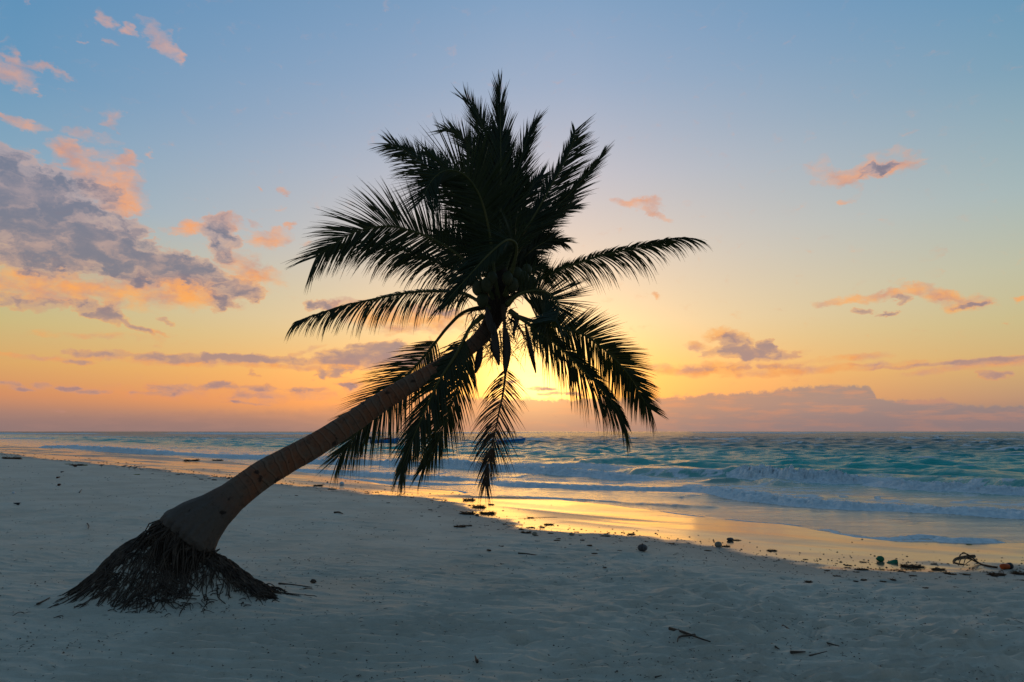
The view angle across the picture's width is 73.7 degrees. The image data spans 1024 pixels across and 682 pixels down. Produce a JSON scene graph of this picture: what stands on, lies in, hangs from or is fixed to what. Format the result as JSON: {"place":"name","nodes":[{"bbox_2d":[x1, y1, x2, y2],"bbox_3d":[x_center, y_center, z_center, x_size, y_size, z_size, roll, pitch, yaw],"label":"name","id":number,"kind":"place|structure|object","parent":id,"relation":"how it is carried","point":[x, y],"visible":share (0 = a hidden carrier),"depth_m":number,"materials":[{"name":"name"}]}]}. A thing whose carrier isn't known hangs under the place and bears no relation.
{"place":"outdoors","nodes":[
{"label":"outdoors","id":0,"kind":"place"},
{"bbox_2d":[0,445,1023,681],"bbox_3d":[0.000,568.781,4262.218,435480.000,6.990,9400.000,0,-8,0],"label":"beach","id":1,"kind":"structure","parent":0,"point":[897,655],"depth_m":7.98,"materials":[{"name":"beige sand"}]},
{"bbox_2d":[2,456,21,458],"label":"seaweed clump","id":2,"kind":"object","parent":1,"relation":"on","point":[14,457],"visible":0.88,"depth_m":48.58,"materials":[{"name":"brown plant"}]},
{"bbox_2d":[278,582,311,587],"bbox_3d":[-2.573,2.899,8.111,0.495,0.019,0.031,-3,-8,22],"label":"driftwood twig","id":3,"kind":"object","parent":1,"relation":"on","point":[291,584],"visible":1,"depth_m":8.14,"materials":[{"name":"wood"}]},
{"bbox_2d":[13,70,710,617],"bbox_3d":[-1.224,-0.708,9.475,8.362,7.568,3.307,2,-8,-16],"label":"coconut palm","id":4,"kind":"object","parent":1,"relation":"on","point":[499,244],"visible":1,"depth_m":9.48,"materials":[{"name":"green plant"}]},
{"bbox_2d":[459,511,475,514],"bbox_3d":[-1.153,4.436,17.585,0.499,0.155,0.358,4,-9,-28],"label":"seaweed clump","id":5,"kind":"object","parent":1,"relation":"on","point":[467,513],"visible":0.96,"depth_m":17.54,"materials":[{"name":"brown plant"}]},
{"bbox_2d":[462,498,475,500],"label":"seaweed clump","id":6,"kind":"object","parent":1,"relation":"on","point":[469,499],"visible":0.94,"depth_m":21.55,"materials":[{"name":"brown plant"}]},
{"bbox_2d":[470,504,486,507],"bbox_3d":[-0.954,4.725,19.520,0.494,0.160,0.356,-2,-8,14],"label":"seaweed clump","id":7,"kind":"object","parent":1,"relation":"on","point":[478,506],"visible":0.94,"depth_m":19.46,"materials":[{"name":"brown plant"}]},
{"bbox_2d":[478,510,495,513],"bbox_3d":[-0.647,4.525,17.965,0.501,0.144,0.370,0,-8,1],"label":"seaweed clump","id":8,"kind":"object","parent":1,"relation":"on","point":[481,512],"visible":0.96,"depth_m":17.89,"materials":[{"name":"brown plant"}]},
{"bbox_2d":[0,463,1023,681],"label":"beach litter","id":9,"kind":"object","parent":1,"relation":"on","point":[508,611],"visible":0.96,"depth_m":7.19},
{"bbox_2d":[2,450,1023,572],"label":"weed specks","id":10,"kind":"object","parent":1,"relation":"on","point":[624,532],"visible":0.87,"depth_m":13.62,"materials":[{"name":"brown plant"}]},
{"bbox_2d":[638,543,647,550],"bbox_3d":[2.267,3.579,11.852,0.172,0.138,0.144,0,-8,0],"label":"coconut","id":11,"kind":"object","parent":1,"relation":"on","point":[642,547],"visible":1,"depth_m":11.80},
{"bbox_2d":[668,627,710,641],"bbox_3d":[1.632,2.708,6.301,0.307,0.038,0.368,0,-8,0],"label":"driftwood twig","id":12,"kind":"object","parent":1,"relation":"on","point":[687,634],"visible":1,"depth_m":6.28,"materials":[{"name":"wood"}]},
{"bbox_2d":[715,542,721,546],"bbox_3d":[3.888,3.837,12.869,0.129,0.115,0.121,-4,-9,29],"label":"stone","id":13,"kind":"object","parent":1,"relation":"on","point":[718,544],"visible":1,"depth_m":12.83,"materials":[{"name":"grey stone"}]},
{"bbox_2d":[790,651,805,653],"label":"driftwood twig","id":14,"kind":"object","parent":1,"relation":"on","point":[791,652],"visible":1,"depth_m":5.83,"materials":[{"name":"brown wood"}]},
{"bbox_2d":[876,556,883,561],"bbox_3d":[6.174,3.655,11.455,0.147,0.099,0.075,0,-8,0],"label":"plastic scrap","id":15,"kind":"object","parent":1,"relation":"on","point":[879,558],"visible":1,"depth_m":11.43,"materials":[{"name":"teal plastic"}]},
{"bbox_2d":[899,562,918,567],"bbox_3d":[6.374,3.600,10.932,0.336,0.103,0.244,-3,-8,24],"label":"seaweed clump","id":16,"kind":"object","parent":1,"relation":"on","point":[910,565],"visible":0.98,"depth_m":10.91,"materials":[{"name":"brown plant"}]},
{"bbox_2d":[930,567,945,570],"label":"seaweed clump","id":17,"kind":"object","parent":1,"relation":"on","point":[939,569],"visible":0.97,"depth_m":10.61,"materials":[{"name":"brown plant"}]},
{"bbox_2d":[952,555,975,564],"bbox_3d":[7.651,3.715,11.593,0.229,0.050,1.107,-7,-10,42],"label":"seaweed strand","id":18,"kind":"object","parent":1,"relation":"on","point":[956,558],"visible":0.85,"depth_m":11.71},
{"bbox_2d":[958,552,997,567],"bbox_3d":[7.371,3.545,11.030,0.600,0.181,0.626,0,-8,0],"label":"dry branch","id":19,"kind":"object","parent":1,"relation":"on","point":[971,559],"visible":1,"depth_m":11.09,"materials":[{"name":"brown wood"}]},
{"bbox_2d":[986,571,1006,575],"bbox_3d":[7.119,3.422,10.020,0.295,0.095,0.213,2,-8,-17],"label":"seaweed clump","id":20,"kind":"object","parent":1,"relation":"on","point":[997,574],"visible":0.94,"depth_m":9.99,"materials":[{"name":"brown plant"}]},
{"bbox_2d":[999,562,1013,568],"bbox_3d":[7.727,3.517,10.668,0.205,0.097,0.099,2,-8,-17],"label":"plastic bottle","id":21,"kind":"object","parent":1,"relation":"on","point":[1008,565],"visible":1,"depth_m":10.64,"materials":[{"name":"orange plastic"}]},
{"bbox_2d":[1009,570,1023,574],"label":"seaweed clump","id":22,"kind":"object","parent":1,"relation":"on","point":[1017,573],"visible":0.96,"depth_m":10.13,"materials":[{"name":"brown plant"}]},
{"bbox_2d":[0,432,1023,542],"bbox_3d":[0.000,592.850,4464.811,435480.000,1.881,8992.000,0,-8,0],"label":"sea","id":23,"kind":"structure","parent":0,"point":[956,487],"depth_m":34.66,"materials":[{"name":"liquid"}]},
{"bbox_2d":[497,431,525,443],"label":"fishing boat","id":24,"kind":"object","parent":23,"relation":"on","point":[521,440],"visible":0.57,"depth_m":113.95,"materials":[{"name":"blue paint"}]},
{"bbox_2d":[0,0,1023,431],"label":"sky","id":25,"kind":"structure","parent":0,"point":[851,172],"materials":[{"name":"blue"}]},
{"bbox_2d":[887,559,897,562],"bbox_3d":[6.277,3.651,11.286,0.186,0.074,0.063,-1,-8,5],"label":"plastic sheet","id":26,"kind":"object","parent":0,"point":[894,561],"visible":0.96,"depth_m":11.28,"materials":[{"name":"teal plastic"}]}
]}

